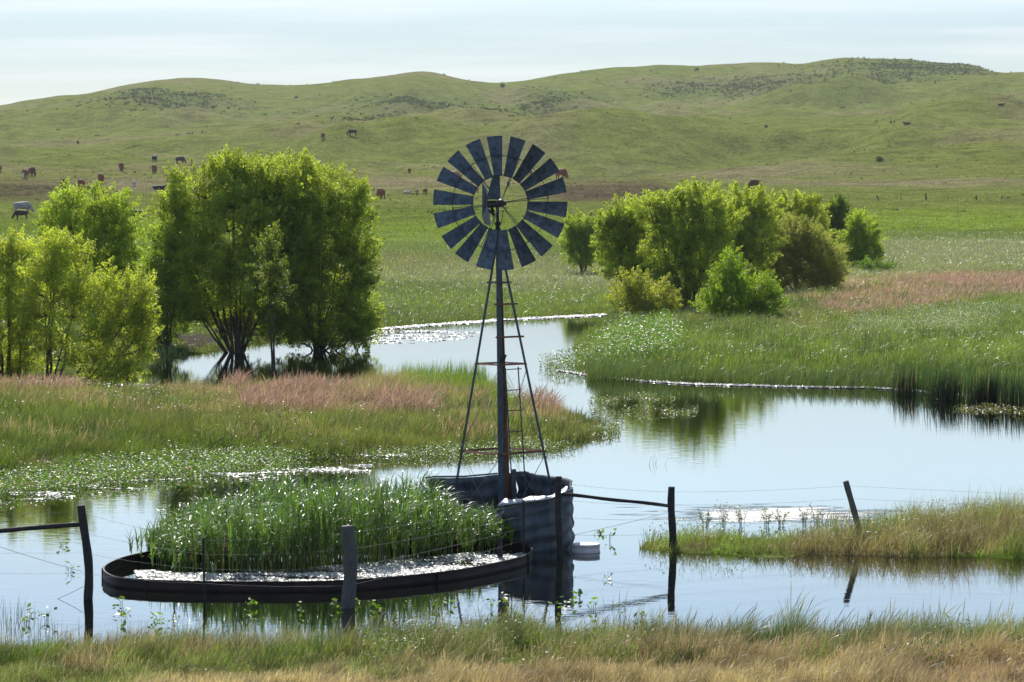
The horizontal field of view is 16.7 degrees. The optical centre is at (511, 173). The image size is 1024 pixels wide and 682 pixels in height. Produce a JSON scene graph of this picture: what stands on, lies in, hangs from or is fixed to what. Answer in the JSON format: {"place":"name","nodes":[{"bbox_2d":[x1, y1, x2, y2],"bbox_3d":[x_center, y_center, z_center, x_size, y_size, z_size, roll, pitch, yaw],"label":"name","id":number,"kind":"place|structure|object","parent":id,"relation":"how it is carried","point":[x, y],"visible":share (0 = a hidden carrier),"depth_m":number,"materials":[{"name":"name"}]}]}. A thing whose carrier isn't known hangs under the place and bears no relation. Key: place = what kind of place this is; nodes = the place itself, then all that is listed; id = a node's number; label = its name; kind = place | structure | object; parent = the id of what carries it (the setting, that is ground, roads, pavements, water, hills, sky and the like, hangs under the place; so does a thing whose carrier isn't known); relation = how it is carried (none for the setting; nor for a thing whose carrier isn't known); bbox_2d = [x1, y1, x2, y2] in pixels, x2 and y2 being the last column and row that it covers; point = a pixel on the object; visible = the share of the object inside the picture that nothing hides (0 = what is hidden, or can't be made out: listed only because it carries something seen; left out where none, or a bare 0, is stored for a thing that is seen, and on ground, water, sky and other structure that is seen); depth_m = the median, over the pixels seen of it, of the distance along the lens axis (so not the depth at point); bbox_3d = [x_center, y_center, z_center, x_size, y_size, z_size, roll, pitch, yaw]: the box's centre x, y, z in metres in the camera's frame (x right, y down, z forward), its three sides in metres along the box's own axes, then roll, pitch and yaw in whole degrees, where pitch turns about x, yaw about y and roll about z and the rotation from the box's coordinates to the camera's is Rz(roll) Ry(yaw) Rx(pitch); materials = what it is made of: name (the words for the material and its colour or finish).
{"place":"outdoors","nodes":[
{"label":"outdoors","id":0,"kind":"place"},
{"bbox_2d":[0,315,1023,650],"bbox_3d":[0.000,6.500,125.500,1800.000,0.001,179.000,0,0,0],"label":"water","id":1,"kind":"structure","parent":0,"point":[752,447],"depth_m":69.17,"materials":[{"name":"blue liquid"}]},
{"bbox_2d":[0,597,25,618],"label":"rush clump","id":2,"kind":"object","parent":1,"relation":"on","point":[10,608],"visible":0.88,"depth_m":51.40,"materials":[{"name":"green plant"}]},
{"bbox_2d":[1,596,37,632],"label":"rush clump","id":3,"kind":"object","parent":1,"relation":"on","point":[6,621],"visible":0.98,"depth_m":49.72,"materials":[{"name":"green plant"}]},
{"bbox_2d":[22,605,57,634],"bbox_3d":[-6.676,6.289,49.425,0.528,0.522,0.547,0,0,0],"label":"rush clump","id":4,"kind":"object","parent":1,"relation":"on","point":[29,625],"visible":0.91,"depth_m":49.44,"materials":[{"name":"green plant"}]},
{"bbox_2d":[77,505,92,599],"bbox_3d":[-6.525,6.033,53.277,0.244,1.943,0.163,0,0,0],"label":"fence post","id":5,"kind":"object","parent":1,"relation":"in","point":[88,557],"visible":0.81,"depth_m":53.23,"materials":[{"name":"brown wood"}]},
{"bbox_2d":[0,522,78,532],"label":"brace rail","id":6,"kind":"object","parent":5,"relation":"attached to","point":[42,527],"visible":1,"depth_m":53.30,"materials":[{"name":"brown wood"}]},
{"bbox_2d":[1,547,81,571],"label":"barbed wire","id":7,"kind":"object","parent":5,"relation":"attached to","point":[40,559],"visible":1,"depth_m":53.24,"materials":[{"name":"grey metal"}]},
{"bbox_2d":[26,512,1021,570],"bbox_3d":[0.512,6.005,56.369,29.332,0.456,5.965,0,0,-20],"label":"barbed wire","id":8,"kind":"object","parent":5,"relation":"attached to","point":[532,526],"visible":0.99,"depth_m":58.71,"materials":[{"name":"grey metal"}]},
{"bbox_2d":[87,499,1023,554],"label":"barbed wire","id":9,"kind":"object","parent":5,"relation":"attached to","point":[528,514],"visible":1,"depth_m":58.72,"materials":[{"name":"grey metal"}]},
{"bbox_2d":[111,604,130,613],"bbox_3d":[-5.787,6.497,51.598,0.304,0.246,0.220,0,0,0],"label":"water plant","id":10,"kind":"object","parent":1,"relation":"in","point":[123,612],"visible":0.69,"depth_m":51.60,"materials":[{"name":"green plant"}]},
{"bbox_2d":[118,607,130,626],"bbox_3d":[-5.572,6.420,50.055,0.183,0.400,0.188,0,0,-41],"label":"water plant","id":11,"kind":"object","parent":1,"relation":"in","point":[124,622],"visible":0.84,"depth_m":50.05,"materials":[{"name":"green plant"}]},
{"bbox_2d":[0,443,312,497],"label":"shallow weed","id":12,"kind":"object","parent":1,"relation":"on","point":[50,478],"visible":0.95,"depth_m":75.45,"materials":[{"name":"green plant"}]},
{"bbox_2d":[9,464,371,499],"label":"shore scum","id":13,"kind":"object","parent":1,"relation":"on","point":[322,470],"visible":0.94,"depth_m":75.37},
{"bbox_2d":[202,537,205,601],"bbox_3d":[-4.682,6.208,52.999,0.059,1.361,0.038,0,0,0],"label":"steel post","id":14,"kind":"object","parent":1,"relation":"in","point":[203,556],"visible":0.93,"depth_m":52.99,"materials":[{"name":"metal"}]},
{"bbox_2d":[143,144,327,352],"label":"willow tree","id":15,"kind":"object","parent":1,"relation":"in","point":[201,298],"visible":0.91,"depth_m":126.21,"materials":[{"name":"green plant"}]},
{"bbox_2d":[296,601,303,616],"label":"water plant","id":16,"kind":"object","parent":1,"relation":"in","point":[301,610],"visible":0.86,"depth_m":51.16,"materials":[{"name":"green plant"}]},
{"bbox_2d":[131,485,495,576],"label":"tank reeds","id":17,"kind":"object","parent":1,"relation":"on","point":[370,553],"visible":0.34,"depth_m":57.92,"materials":[{"name":"green plant"}]},
{"bbox_2d":[243,146,387,351],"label":"willow tree","id":18,"kind":"object","parent":1,"relation":"on","point":[347,322],"visible":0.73,"depth_m":127.73,"materials":[{"name":"green plant"}]},
{"bbox_2d":[101,536,532,592],"bbox_3d":[-3.244,6.713,57.542,5.968,0.774,7.860,0,0,28],"label":"stock tank","id":19,"kind":"object","parent":1,"relation":"in","point":[319,586],"visible":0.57,"depth_m":54.72,"materials":[{"name":"metal"}]},
{"bbox_2d":[114,455,517,566],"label":"tank reed leaves","id":20,"kind":"object","parent":19,"relation":"on","point":[268,514],"visible":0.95,"depth_m":58.23,"materials":[{"name":"green plant"}]},
{"bbox_2d":[134,548,526,580],"bbox_3d":[-2.283,6.478,57.171,7.991,0.052,3.596,0,0,-31],"label":"tank scum","id":21,"kind":"object","parent":1,"relation":"on","point":[366,568],"visible":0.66,"depth_m":56.75,"materials":[{"name":"white"}]},
{"bbox_2d":[260,453,407,458],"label":"plants","id":22,"kind":"object","parent":1,"relation":"on","point":[367,455],"visible":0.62,"depth_m":80.05,"materials":[{"name":"plant"}]},
{"bbox_2d":[341,525,357,607],"bbox_3d":[-2.439,6.106,52.277,0.251,1.676,0.244,0,0,0],"label":"fence post","id":23,"kind":"object","parent":1,"relation":"in","point":[348,597],"visible":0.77,"depth_m":52.19,"materials":[{"name":"grey wood"}]},
{"bbox_2d":[0,483,1021,540],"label":"barbed wire","id":24,"kind":"object","parent":23,"relation":"attached to","point":[508,507],"visible":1,"depth_m":57.77,"materials":[{"name":"grey metal"}]},
{"bbox_2d":[371,330,478,342],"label":"channel scum","id":25,"kind":"object","parent":1,"relation":"on","point":[418,335],"visible":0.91,"depth_m":139.75,"materials":[{"name":"white"}]},
{"bbox_2d":[401,355,489,382],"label":"channel rushes","id":26,"kind":"object","parent":1,"relation":"on","point":[463,370],"visible":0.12,"depth_m":106.64,"materials":[{"name":"green plant"}]},
{"bbox_2d":[313,419,620,462],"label":"peninsula fringe weed","id":27,"kind":"object","parent":1,"relation":"on","point":[455,450],"visible":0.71,"depth_m":80.93,"materials":[{"name":"green plant"}]},
{"bbox_2d":[377,313,606,328],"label":"shore scum","id":28,"kind":"object","parent":1,"relation":"on","point":[491,320],"visible":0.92,"depth_m":153.96,"materials":[{"name":"white"}]},
{"bbox_2d":[420,469,574,551],"bbox_3d":[-0.266,6.100,61.909,2.734,1.502,4.142,0,0,0],"label":"corrugated tank","id":29,"kind":"object","parent":1,"relation":"on","point":[467,485],"visible":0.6,"depth_m":60.59,"materials":[{"name":"grey metal"}]},
{"bbox_2d":[497,537,502,557],"bbox_3d":[-0.201,6.413,58.912,0.099,0.573,0.099,0,0,0],"label":"pipe stub","id":30,"kind":"object","parent":1,"relation":"in","point":[499,545],"visible":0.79,"depth_m":58.88,"materials":[{"name":"metal"}]},
{"bbox_2d":[433,136,567,507],"bbox_3d":[-0.022,3.053,62.343,2.087,7.468,2.228,0,0,28],"label":"windmill","id":31,"kind":"object","parent":1,"relation":"in","point":[496,244],"visible":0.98,"depth_m":61.97,"materials":[{"name":"metal"}]},
{"bbox_2d":[489,519,516,540],"bbox_3d":[-0.112,6.286,60.228,0.606,0.668,0.596,0,0,0],"label":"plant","id":32,"kind":"object","parent":1,"relation":"in","point":[506,536],"visible":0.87,"depth_m":60.07,"materials":[{"name":"green plant"}]},
{"bbox_2d":[522,500,524,553],"bbox_3d":[0.200,6.221,59.461,0.048,1.304,0.038,0,0,0],"label":"steel post","id":33,"kind":"object","parent":1,"relation":"in","point":[523,526],"visible":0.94,"depth_m":59.45,"materials":[{"name":"metal"}]},
{"bbox_2d":[555,476,563,556],"bbox_3d":[0.803,6.059,59.272,0.152,1.838,0.137,0,0,0],"label":"fence post","id":34,"kind":"object","parent":1,"relation":"in","point":[558,529],"visible":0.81,"depth_m":59.23,"materials":[{"name":"brown wood"}]},
{"bbox_2d":[46,533,667,586],"bbox_3d":[-4.810,6.174,54.482,18.040,0.166,5.966,0,0,-20],"label":"barbed wire","id":35,"kind":"object","parent":34,"relation":"attached to","point":[357,583],"visible":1,"depth_m":53.25,"materials":[{"name":"grey metal"}]},
{"bbox_2d":[572,542,599,552],"bbox_3d":[1.275,6.457,60.000,0.500,0.206,0.500,0,0,0],"label":"plastic tub","id":36,"kind":"object","parent":1,"relation":"on","point":[585,547],"visible":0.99,"depth_m":59.82,"materials":[{"name":"white plastic"}]},
{"bbox_2d":[586,597,601,608],"bbox_3d":[1.226,6.462,52.015,0.214,0.316,0.151,0,0,-32],"label":"water plant","id":37,"kind":"object","parent":1,"relation":"in","point":[593,598],"visible":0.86,"depth_m":52.00,"materials":[{"name":"green plant"}]},
{"bbox_2d":[538,337,683,372],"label":"plants","id":38,"kind":"object","parent":1,"relation":"on","point":[564,361],"visible":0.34,"depth_m":117.29,"materials":[{"name":"green plant"}]},
{"bbox_2d":[594,308,685,360],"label":"broadleaf weed","id":39,"kind":"object","parent":1,"relation":"on","point":[615,333],"visible":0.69,"depth_m":124.88,"materials":[{"name":"green plant"}]},
{"bbox_2d":[588,391,698,426],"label":"channel weed","id":40,"kind":"object","parent":1,"relation":"on","point":[611,398],"visible":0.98,"depth_m":96.20,"materials":[{"name":"green plant"}]},
{"bbox_2d":[698,509,713,530],"bbox_3d":[3.527,6.333,63.381,0.380,0.576,0.163,0,0,27],"label":"willow sapling","id":41,"kind":"object","parent":1,"relation":"on","point":[708,519],"visible":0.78,"depth_m":63.38,"materials":[{"name":"green plant"}]},
{"bbox_2d":[713,500,732,528],"bbox_3d":[3.828,6.281,63.752,0.374,0.679,0.265,0,0,-15],"label":"willow sapling","id":42,"kind":"object","parent":1,"relation":"on","point":[724,521],"visible":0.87,"depth_m":63.74,"materials":[{"name":"green plant"}]},
{"bbox_2d":[733,505,750,524],"bbox_3d":[4.259,6.370,64.448,0.421,0.501,0.262,0,0,32],"label":"willow sapling","id":43,"kind":"object","parent":1,"relation":"on","point":[740,517],"visible":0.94,"depth_m":64.45,"materials":[{"name":"green plant"}]},
{"bbox_2d":[586,354,905,389],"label":"bank rushes","id":44,"kind":"object","parent":1,"relation":"on","point":[605,372],"visible":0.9,"depth_m":108.23,"materials":[{"name":"green plant"}]},
{"bbox_2d":[757,506,772,525],"bbox_3d":[4.737,6.380,64.468,0.384,0.482,0.231,0,0,45],"label":"willow sapling","id":45,"kind":"object","parent":1,"relation":"on","point":[769,516],"visible":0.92,"depth_m":64.49,"materials":[{"name":"green plant"}]},
{"bbox_2d":[772,508,788,524],"bbox_3d":[4.962,6.399,64.494,0.354,0.443,0.236,0,0,20],"label":"willow sapling","id":46,"kind":"object","parent":1,"relation":"on","point":[778,518],"visible":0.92,"depth_m":64.47,"materials":[{"name":"green plant"}]},
{"bbox_2d":[557,369,1008,399],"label":"shore scum","id":47,"kind":"object","parent":1,"relation":"on","point":[722,384],"visible":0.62,"depth_m":107.09,"materials":[{"name":"white"}]},
{"bbox_2d":[798,506,808,525],"bbox_3d":[5.409,6.385,64.420,0.281,0.471,0.284,0,0,0],"label":"willow sapling","id":48,"kind":"object","parent":1,"relation":"on","point":[802,519],"visible":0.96,"depth_m":64.43,"materials":[{"name":"green plant"}]},
{"bbox_2d":[809,503,824,523],"bbox_3d":[5.633,6.355,64.592,0.326,0.531,0.304,0,0,-39],"label":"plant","id":49,"kind":"object","parent":1,"relation":"on","point":[815,518],"visible":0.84,"depth_m":64.61,"materials":[{"name":"green plant"}]},
{"bbox_2d":[811,508,848,525],"bbox_3d":[5.889,6.337,64.445,0.673,0.426,0.619,0,0,34],"label":"rush clump","id":50,"kind":"object","parent":1,"relation":"on","point":[830,518],"visible":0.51,"depth_m":64.45,"materials":[{"name":"green plant"}]},
{"bbox_2d":[885,361,1023,408],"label":"dark rush clumps","id":51,"kind":"object","parent":1,"relation":"on","point":[983,392],"visible":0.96,"depth_m":99.80,"materials":[{"name":"green plant"}]},
{"bbox_2d":[895,359,1023,400],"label":"dark rushes","id":52,"kind":"object","parent":1,"relation":"on","point":[958,380],"visible":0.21,"depth_m":103.68,"materials":[{"name":"green plant"}]},
{"bbox_2d":[923,397,1023,416],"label":"floating weed","id":53,"kind":"object","parent":1,"relation":"on","point":[986,407],"visible":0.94,"depth_m":96.07,"materials":[{"name":"green plant"}]},
{"bbox_2d":[0,58,1023,240],"bbox_3d":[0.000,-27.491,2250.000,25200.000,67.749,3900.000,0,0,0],"label":"hills","id":54,"kind":"structure","parent":0,"point":[137,136],"depth_m":861.23,"materials":[{"name":"green plant"}]},
{"bbox_2d":[11,210,28,218],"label":"calf","id":55,"kind":"object","parent":54,"relation":"on","point":[17,213],"visible":1,"depth_m":395.20},
{"bbox_2d":[13,202,34,211],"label":"cow","id":56,"kind":"object","parent":54,"relation":"on","point":[23,205],"visible":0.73,"depth_m":423.64},
{"bbox_2d":[22,169,27,177],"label":"cow","id":57,"kind":"object","parent":54,"relation":"on","point":[24,172],"visible":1,"depth_m":567.71},
{"bbox_2d":[28,167,35,175],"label":"cow","id":58,"kind":"object","parent":54,"relation":"on","point":[32,170],"visible":1,"depth_m":574.27},
{"bbox_2d":[78,179,84,187],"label":"cow","id":59,"kind":"object","parent":54,"relation":"on","point":[81,181],"visible":0.67,"depth_m":527.24},
{"bbox_2d":[98,173,103,182],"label":"cow","id":60,"kind":"object","parent":54,"relation":"on","point":[100,176],"visible":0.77,"depth_m":540.26},
{"bbox_2d":[129,209,149,216],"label":"cow","id":61,"kind":"object","parent":54,"relation":"on","point":[136,212],"visible":0.28,"depth_m":403.12},
{"bbox_2d":[152,185,166,189],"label":"cow","id":62,"kind":"object","parent":54,"relation":"on","point":[159,187],"visible":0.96,"depth_m":521.24},
{"bbox_2d":[175,156,185,163],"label":"cow","id":63,"kind":"object","parent":54,"relation":"on","point":[180,158],"visible":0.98,"depth_m":735.60},
{"bbox_2d":[376,188,385,198],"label":"cow","id":64,"kind":"object","parent":54,"relation":"on","point":[381,191],"visible":0.93,"depth_m":492.76},
{"bbox_2d":[0,111,1023,212],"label":"pasture scrub","id":65,"kind":"object","parent":54,"relation":"on","point":[897,209],"visible":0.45,"depth_m":611.01,"materials":[{"name":"green plant"}]},
{"bbox_2d":[27,57,1020,149],"bbox_3d":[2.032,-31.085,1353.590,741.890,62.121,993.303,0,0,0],"label":"hill scrub","id":66,"kind":"object","parent":54,"relation":"on","point":[544,103],"visible":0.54,"depth_m":1589.43,"materials":[{"name":"green plant"}]},
{"bbox_2d":[556,169,568,178],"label":"cow","id":67,"kind":"object","parent":54,"relation":"on","point":[563,173],"visible":0.77,"depth_m":550.76},
{"bbox_2d":[747,179,761,188],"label":"cow","id":68,"kind":"object","parent":54,"relation":"on","point":[753,182],"visible":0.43,"depth_m":518.91},
{"bbox_2d":[0,228,1023,681],"bbox_3d":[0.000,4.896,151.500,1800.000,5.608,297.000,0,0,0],"label":"ground","id":69,"kind":"structure","parent":0,"point":[70,370],"depth_m":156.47,"materials":[{"name":"green plant"}]},
{"bbox_2d":[0,223,60,381],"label":"willow tree","id":70,"kind":"object","parent":69,"relation":"on","point":[18,363],"visible":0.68,"depth_m":108.09,"materials":[{"name":"green plant"}]},
{"bbox_2d":[0,223,164,386],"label":"willow tree","id":71,"kind":"object","parent":69,"relation":"on","point":[61,250],"visible":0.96,"depth_m":106.78,"materials":[{"name":"green plant"}]},
{"bbox_2d":[31,176,146,329],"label":"willow tree","id":72,"kind":"object","parent":69,"relation":"on","point":[109,207],"visible":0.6,"depth_m":134.16,"materials":[{"name":"green plant"}]},
{"bbox_2d":[130,216,195,346],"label":"willow tree","id":73,"kind":"object","parent":69,"relation":"on","point":[167,335],"visible":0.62,"depth_m":127.22,"materials":[{"name":"green plant"}]},
{"bbox_2d":[172,333,219,350],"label":"mud bank","id":74,"kind":"structure","parent":69,"relation":"on","point":[188,338],"depth_m":130.49,"materials":[{"name":"brown soil"}]},
{"bbox_2d":[245,219,297,378],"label":"willow tree","id":75,"kind":"object","parent":69,"relation":"on","point":[271,273],"visible":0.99,"depth_m":110.79,"materials":[{"name":"green plant"}]},
{"bbox_2d":[0,375,555,463],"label":"meadow weed","id":76,"kind":"object","parent":69,"relation":"on","point":[210,407],"visible":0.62,"depth_m":88.46,"materials":[{"name":"green plant"}]},
{"bbox_2d":[0,366,573,415],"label":"pink grass","id":77,"kind":"structure","parent":69,"relation":"on","point":[312,399],"depth_m":92.56,"materials":[{"name":"pink plant"}]},
{"bbox_2d":[0,360,620,473],"bbox_3d":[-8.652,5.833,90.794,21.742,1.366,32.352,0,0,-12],"label":"peninsula grass","id":78,"kind":"structure","parent":69,"relation":"on","point":[420,436],"depth_m":84.56,"materials":[{"name":"green plant"}]},
{"bbox_2d":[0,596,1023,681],"bbox_3d":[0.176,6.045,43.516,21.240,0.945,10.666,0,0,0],"label":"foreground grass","id":79,"kind":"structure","parent":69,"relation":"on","point":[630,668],"depth_m":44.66,"materials":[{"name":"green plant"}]},
{"bbox_2d":[0,589,1023,681],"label":"foreground seed grass","id":80,"kind":"structure","parent":69,"relation":"on","point":[688,665],"depth_m":44.87,"materials":[{"name":"beige plant"}]},
{"bbox_2d":[556,209,605,272],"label":"willow tree","id":81,"kind":"object","parent":69,"relation":"on","point":[579,250],"visible":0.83,"depth_m":213.81,"materials":[{"name":"green plant"}]},
{"bbox_2d":[177,615,989,663],"bbox_3d":[-0.009,6.119,45.899,18.022,0.474,3.428,0,0,0],"label":"foreground weed","id":82,"kind":"object","parent":69,"relation":"on","point":[383,634],"visible":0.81,"depth_m":45.28,"materials":[{"name":"green plant"}]},
{"bbox_2d":[588,192,671,306],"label":"willow tree","id":83,"kind":"object","parent":69,"relation":"on","point":[619,232],"visible":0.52,"depth_m":162.12,"materials":[{"name":"green plant"}]},
{"bbox_2d":[604,265,683,314],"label":"willow bush","id":84,"kind":"object","parent":69,"relation":"on","point":[632,294],"visible":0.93,"depth_m":149.71,"materials":[{"name":"green plant"}]},
{"bbox_2d":[667,486,676,547],"bbox_3d":[2.765,6.144,60.185,0.163,1.487,0.162,0,0,0],"label":"fence post","id":85,"kind":"object","parent":69,"relation":"on","point":[671,513],"visible":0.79,"depth_m":60.13,"materials":[{"name":"brown wood"}]},
{"bbox_2d":[561,492,667,506],"bbox_3d":[1.784,5.586,59.728,2.080,0.345,0.064,0,0,-26],"label":"brace rail","id":86,"kind":"object","parent":85,"relation":"attached to","point":[614,499],"visible":1,"depth_m":59.69,"materials":[{"name":"brown wood"}]},
{"bbox_2d":[624,176,749,308],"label":"willow tree","id":87,"kind":"object","parent":69,"relation":"on","point":[715,231],"visible":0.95,"depth_m":157.97,"materials":[{"name":"green plant"}]},
{"bbox_2d":[688,246,790,317],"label":"willow bush","id":88,"kind":"object","parent":69,"relation":"on","point":[747,296],"visible":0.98,"depth_m":148.46,"materials":[{"name":"green plant"}]},
{"bbox_2d":[698,180,789,289],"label":"willow tree","id":89,"kind":"object","parent":69,"relation":"on","point":[751,236],"visible":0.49,"depth_m":176.72,"materials":[{"name":"green plant"}]},
{"bbox_2d":[564,259,1023,387],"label":"bank grass","id":90,"kind":"structure","parent":69,"relation":"on","point":[876,355],"depth_m":126.82,"materials":[{"name":"green plant"}]},
{"bbox_2d":[740,211,853,290],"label":"round bush","id":91,"kind":"object","parent":69,"relation":"on","point":[828,264],"visible":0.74,"depth_m":179.77,"materials":[{"name":"green plant"}]},
{"bbox_2d":[759,188,834,281],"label":"willow tree","id":92,"kind":"object","parent":69,"relation":"on","point":[803,206],"visible":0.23,"depth_m":191.57,"materials":[{"name":"green plant"}]},
{"bbox_2d":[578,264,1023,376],"bbox_3d":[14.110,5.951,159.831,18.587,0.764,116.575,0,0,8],"label":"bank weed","id":93,"kind":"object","parent":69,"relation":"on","point":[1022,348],"visible":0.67,"depth_m":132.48,"materials":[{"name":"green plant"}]},
{"bbox_2d":[638,477,1023,558],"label":"islet grass","id":94,"kind":"structure","parent":69,"relation":"on","point":[962,528],"depth_m":60.42,"materials":[{"name":"green plant"}]},
{"bbox_2d":[815,192,851,259],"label":"willow tree","id":95,"kind":"object","parent":69,"relation":"on","point":[839,207],"visible":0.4,"depth_m":234.46,"materials":[{"name":"green plant"}]},
{"bbox_2d":[843,480,860,534],"bbox_3d":[6.109,6.151,61.513,0.536,1.490,0.133,0,0,0],"label":"fence post","id":96,"kind":"object","parent":69,"relation":"on","point":[848,491],"visible":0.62,"depth_m":61.47,"materials":[{"name":"grey wood"}]},
{"bbox_2d":[835,207,888,266],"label":"willow tree","id":97,"kind":"object","parent":69,"relation":"on","point":[860,239],"visible":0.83,"depth_m":226.28,"materials":[{"name":"green plant"}]},
{"bbox_2d":[855,255,896,271],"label":"bush","id":98,"kind":"object","parent":69,"relation":"on","point":[869,264],"visible":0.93,"depth_m":216.50,"materials":[{"name":"green plant"}]},
{"bbox_2d":[846,298,1023,331],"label":"silver weed","id":99,"kind":"object","parent":69,"relation":"on","point":[932,313],"visible":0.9,"depth_m":140.39,"materials":[{"name":"green plant"}]},
{"bbox_2d":[0,0,1023,104],"label":"sky","id":100,"kind":"structure","parent":0,"point":[49,48],"materials":[{"name":"white"}]},
{"bbox_2d":[812,267,1023,314],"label":"bank pink grass","id":101,"kind":"structure","parent":0,"point":[997,279],"depth_m":175.37,"materials":[{"name":"pink plant"}]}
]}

